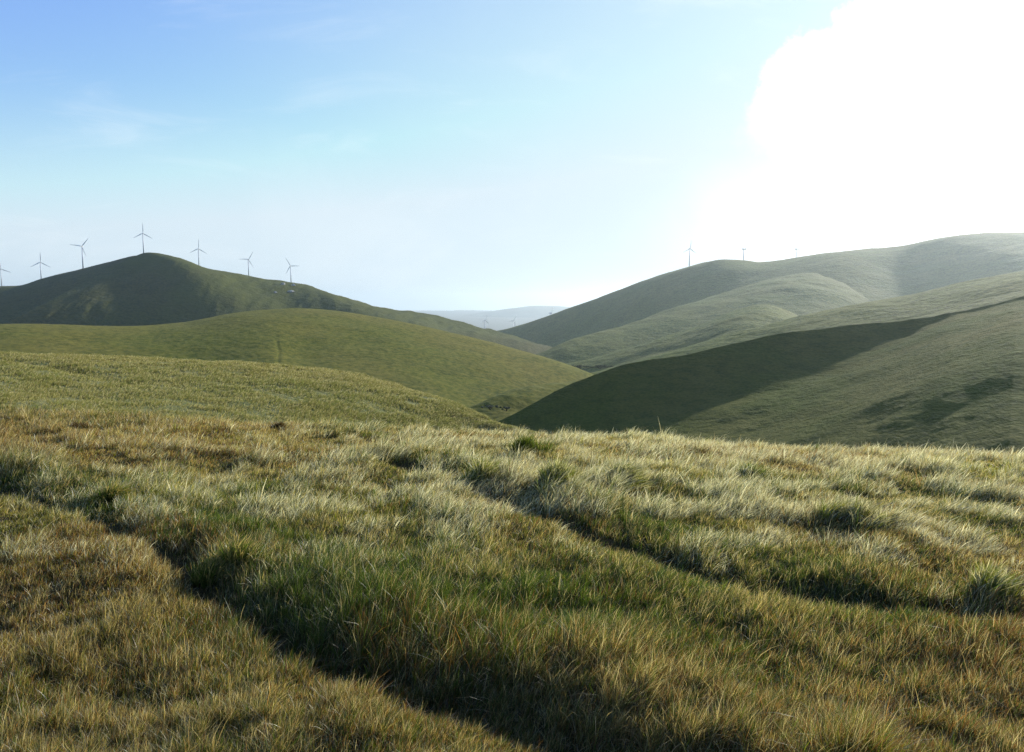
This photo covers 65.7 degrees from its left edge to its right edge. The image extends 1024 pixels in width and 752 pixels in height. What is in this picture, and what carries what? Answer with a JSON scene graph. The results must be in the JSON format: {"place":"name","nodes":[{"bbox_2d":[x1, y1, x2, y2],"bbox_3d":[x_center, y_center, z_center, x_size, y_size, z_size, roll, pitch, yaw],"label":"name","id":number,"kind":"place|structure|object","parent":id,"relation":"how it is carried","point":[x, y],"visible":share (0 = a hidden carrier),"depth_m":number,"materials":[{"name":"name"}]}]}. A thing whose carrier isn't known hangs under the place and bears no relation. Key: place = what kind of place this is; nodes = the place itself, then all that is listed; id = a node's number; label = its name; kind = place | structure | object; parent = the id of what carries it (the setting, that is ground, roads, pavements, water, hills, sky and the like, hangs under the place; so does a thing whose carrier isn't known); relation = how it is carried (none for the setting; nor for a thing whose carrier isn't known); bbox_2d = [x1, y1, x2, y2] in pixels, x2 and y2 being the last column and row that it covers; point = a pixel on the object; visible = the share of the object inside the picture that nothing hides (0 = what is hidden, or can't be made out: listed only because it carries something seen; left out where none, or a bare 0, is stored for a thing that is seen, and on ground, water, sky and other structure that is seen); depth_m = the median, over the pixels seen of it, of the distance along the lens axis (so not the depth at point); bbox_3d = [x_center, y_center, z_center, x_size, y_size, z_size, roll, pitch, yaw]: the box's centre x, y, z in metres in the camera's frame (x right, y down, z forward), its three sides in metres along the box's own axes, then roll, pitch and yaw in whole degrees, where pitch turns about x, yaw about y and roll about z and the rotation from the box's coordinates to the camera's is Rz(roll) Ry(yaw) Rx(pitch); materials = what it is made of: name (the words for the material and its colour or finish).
{"place":"outdoors","nodes":[
{"label":"outdoors","id":0,"kind":"place"},
{"bbox_2d":[0,255,136,323],"bbox_3d":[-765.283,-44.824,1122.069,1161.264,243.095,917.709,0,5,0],"label":"hill","id":1,"kind":"structure","parent":0,"point":[16,301],"depth_m":988.52,"materials":[{"name":"green plant"}]},
{"bbox_2d":[31,256,48,278],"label":"wind turbine","id":2,"kind":"object","parent":1,"relation":"on","point":[40,262],"visible":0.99,"depth_m":1046.82,"materials":[{"name":"metal"}]},
{"bbox_2d":[70,240,86,268],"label":"wind turbine","id":3,"kind":"object","parent":1,"relation":"on","point":[82,253],"visible":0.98,"depth_m":1047.84,"materials":[{"name":"metal"}]},
{"bbox_2d":[0,351,539,434],"bbox_3d":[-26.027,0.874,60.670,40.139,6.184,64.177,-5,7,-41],"label":"grass","id":4,"kind":"structure","parent":0,"point":[317,377],"depth_m":57.50,"materials":[{"name":"green plant"}]},
{"bbox_2d":[5,252,552,353],"bbox_3d":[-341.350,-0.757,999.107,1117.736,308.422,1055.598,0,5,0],"label":"hill","id":5,"kind":"structure","parent":0,"point":[147,288],"depth_m":918.91,"materials":[{"name":"green plant"}]},
{"bbox_2d":[134,223,152,252],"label":"wind turbine","id":6,"kind":"object","parent":5,"relation":"on","point":[142,235],"visible":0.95,"depth_m":990.52,"materials":[{"name":"metal"}]},
{"bbox_2d":[190,239,206,265],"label":"wind turbine","id":7,"kind":"object","parent":5,"relation":"on","point":[198,252],"visible":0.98,"depth_m":1028.23,"materials":[{"name":"metal"}]},
{"bbox_2d":[245,252,252,275],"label":"wind turbine","id":8,"kind":"object","parent":5,"relation":"on","point":[248,263],"visible":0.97,"depth_m":1059.67,"materials":[{"name":"metal"}]},
{"bbox_2d":[0,308,593,406],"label":"hill","id":9,"kind":"structure","parent":0,"point":[467,371],"depth_m":260.67,"materials":[{"name":"green plant"}]},
{"bbox_2d":[571,365,599,369],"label":"shrub","id":10,"kind":"object","parent":9,"relation":"on","point":[579,366],"visible":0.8,"depth_m":329.27,"materials":[{"name":"green plant"}]},
{"bbox_2d":[453,310,483,310],"bbox_3d":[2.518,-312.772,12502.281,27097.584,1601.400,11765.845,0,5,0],"label":"mountain","id":11,"kind":"structure","parent":0,"point":[468,310],"depth_m":13350.97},
{"bbox_2d":[0,310,1023,751],"bbox_3d":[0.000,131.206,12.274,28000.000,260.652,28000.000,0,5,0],"label":"ground","id":12,"kind":"structure","parent":0,"point":[496,324],"depth_m":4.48,"materials":[{"name":"green plant"}]},
{"bbox_2d":[66,421,94,429],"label":"grass tussock","id":13,"kind":"object","parent":12,"relation":"on","point":[76,425],"depth_m":11.11,"materials":[{"name":"plant"}]},
{"bbox_2d":[86,478,142,505],"bbox_3d":[-3.161,0.918,6.291,0.505,0.262,0.496,0,5,0],"label":"grass tussock","id":14,"kind":"object","parent":12,"relation":"on","point":[108,494],"depth_m":6.26,"materials":[{"name":"green plant"}]},
{"bbox_2d":[186,531,274,588],"bbox_3d":[-1.593,1.055,4.531,0.540,0.313,0.424,0,5,0],"label":"grass tussock","id":15,"kind":"object","parent":12,"relation":"on","point":[204,573],"depth_m":4.53,"materials":[{"name":"green plant"}]},
{"bbox_2d":[268,420,287,429],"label":"grass tussock","id":16,"kind":"object","parent":12,"relation":"on","point":[277,425],"depth_m":12.07,"materials":[{"name":"plant"}]},
{"bbox_2d":[450,450,521,491],"bbox_3d":[-0.205,0.830,7.153,0.700,0.359,0.827,0,5,0],"label":"grass tussock","id":17,"kind":"object","parent":12,"relation":"on","point":[480,470],"depth_m":7.02,"materials":[{"name":"green plant"}]},
{"bbox_2d":[500,431,563,455],"bbox_3d":[0.206,0.760,8.617,0.819,0.339,0.670,0,5,0],"label":"grass tussock","id":18,"kind":"object","parent":12,"relation":"on","point":[528,444],"depth_m":8.63,"materials":[{"name":"green plant"}]},
{"bbox_2d":[526,453,594,494],"bbox_3d":[0.419,0.815,6.599,0.648,0.334,0.866,0,5,0],"label":"grass tussock","id":19,"kind":"object","parent":12,"relation":"on","point":[560,471],"depth_m":6.62,"materials":[{"name":"green plant"}]},
{"bbox_2d":[595,365,613,368],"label":"shrub","id":20,"kind":"object","parent":12,"relation":"on","point":[602,366],"visible":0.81,"depth_m":333.16,"materials":[{"name":"green plant"}]},
{"bbox_2d":[598,457,660,492],"bbox_3d":[0.999,0.849,6.875,0.711,0.269,0.790,0,5,0],"label":"grass tussock","id":21,"kind":"object","parent":12,"relation":"on","point":[628,469],"depth_m":6.82,"materials":[{"name":"green plant"}]},
{"bbox_2d":[666,440,695,454],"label":"grass tussock","id":22,"kind":"object","parent":12,"relation":"on","point":[684,446],"depth_m":9.27,"materials":[{"name":"beige plant"}]},
{"bbox_2d":[733,460,774,479],"bbox_3d":[2.279,0.890,7.466,0.470,0.245,0.448,0,5,0],"label":"grass tussock","id":23,"kind":"object","parent":12,"relation":"on","point":[761,472],"depth_m":7.45,"materials":[{"name":"plant"}]},
{"bbox_2d":[804,445,832,454],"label":"grass tussock","id":24,"kind":"object","parent":12,"relation":"on","point":[816,448],"depth_m":10.02,"materials":[{"name":"beige plant"}]},
{"bbox_2d":[784,491,921,534],"bbox_3d":[2.426,0.980,5.651,1.003,0.307,0.750,0,5,0],"label":"grass tussock","id":25,"kind":"object","parent":12,"relation":"on","point":[836,506],"depth_m":5.64,"materials":[{"name":"green plant"}]},
{"bbox_2d":[963,555,1023,602],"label":"grass tussock","id":26,"kind":"object","parent":12,"relation":"on","point":[997,577],"depth_m":4.27,"materials":[{"name":"green plant"}]},
{"bbox_2d":[0,0,1023,310],"label":"sky","id":27,"kind":"structure","parent":0,"point":[412,155],"materials":[{"name":"blue"}]},
{"bbox_2d":[463,306,569,317],"bbox_3d":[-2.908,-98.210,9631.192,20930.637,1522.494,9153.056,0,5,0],"label":"mountain","id":28,"kind":"structure","parent":0,"point":[532,312],"depth_m":10037.99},
{"bbox_2d":[467,378,584,421],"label":"hill","id":29,"kind":"structure","parent":0,"point":[515,400],"depth_m":214.21,"materials":[{"name":"green plant"}]},
{"bbox_2d":[481,405,497,409],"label":"shrub","id":30,"kind":"object","parent":29,"relation":"on","point":[490,406],"visible":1,"depth_m":204.02,"materials":[{"name":"green plant"}]},
{"bbox_2d":[567,304,797,372],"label":"hill","id":31,"kind":"structure","parent":0,"point":[748,317],"depth_m":563.68,"materials":[{"name":"green plant"}]},
{"bbox_2d":[536,273,868,363],"bbox_3d":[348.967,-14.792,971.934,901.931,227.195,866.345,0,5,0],"label":"hill","id":32,"kind":"structure","parent":0,"point":[799,294],"depth_m":854.26,"materials":[{"name":"green plant"}]},
{"bbox_2d":[498,296,1023,452],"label":"hill","id":33,"kind":"structure","parent":0,"point":[941,381],"depth_m":164.23,"materials":[{"name":"green plant"}]},
{"bbox_2d":[498,232,1023,346],"bbox_3d":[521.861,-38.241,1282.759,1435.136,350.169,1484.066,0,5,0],"label":"hill","id":34,"kind":"structure","parent":0,"point":[872,274],"depth_m":1089.97,"materials":[{"name":"green plant"}]},
{"bbox_2d":[591,270,1023,374],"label":"hill","id":35,"kind":"structure","parent":0,"point":[968,295],"depth_m":347.07,"materials":[{"name":"green plant"}]}
]}

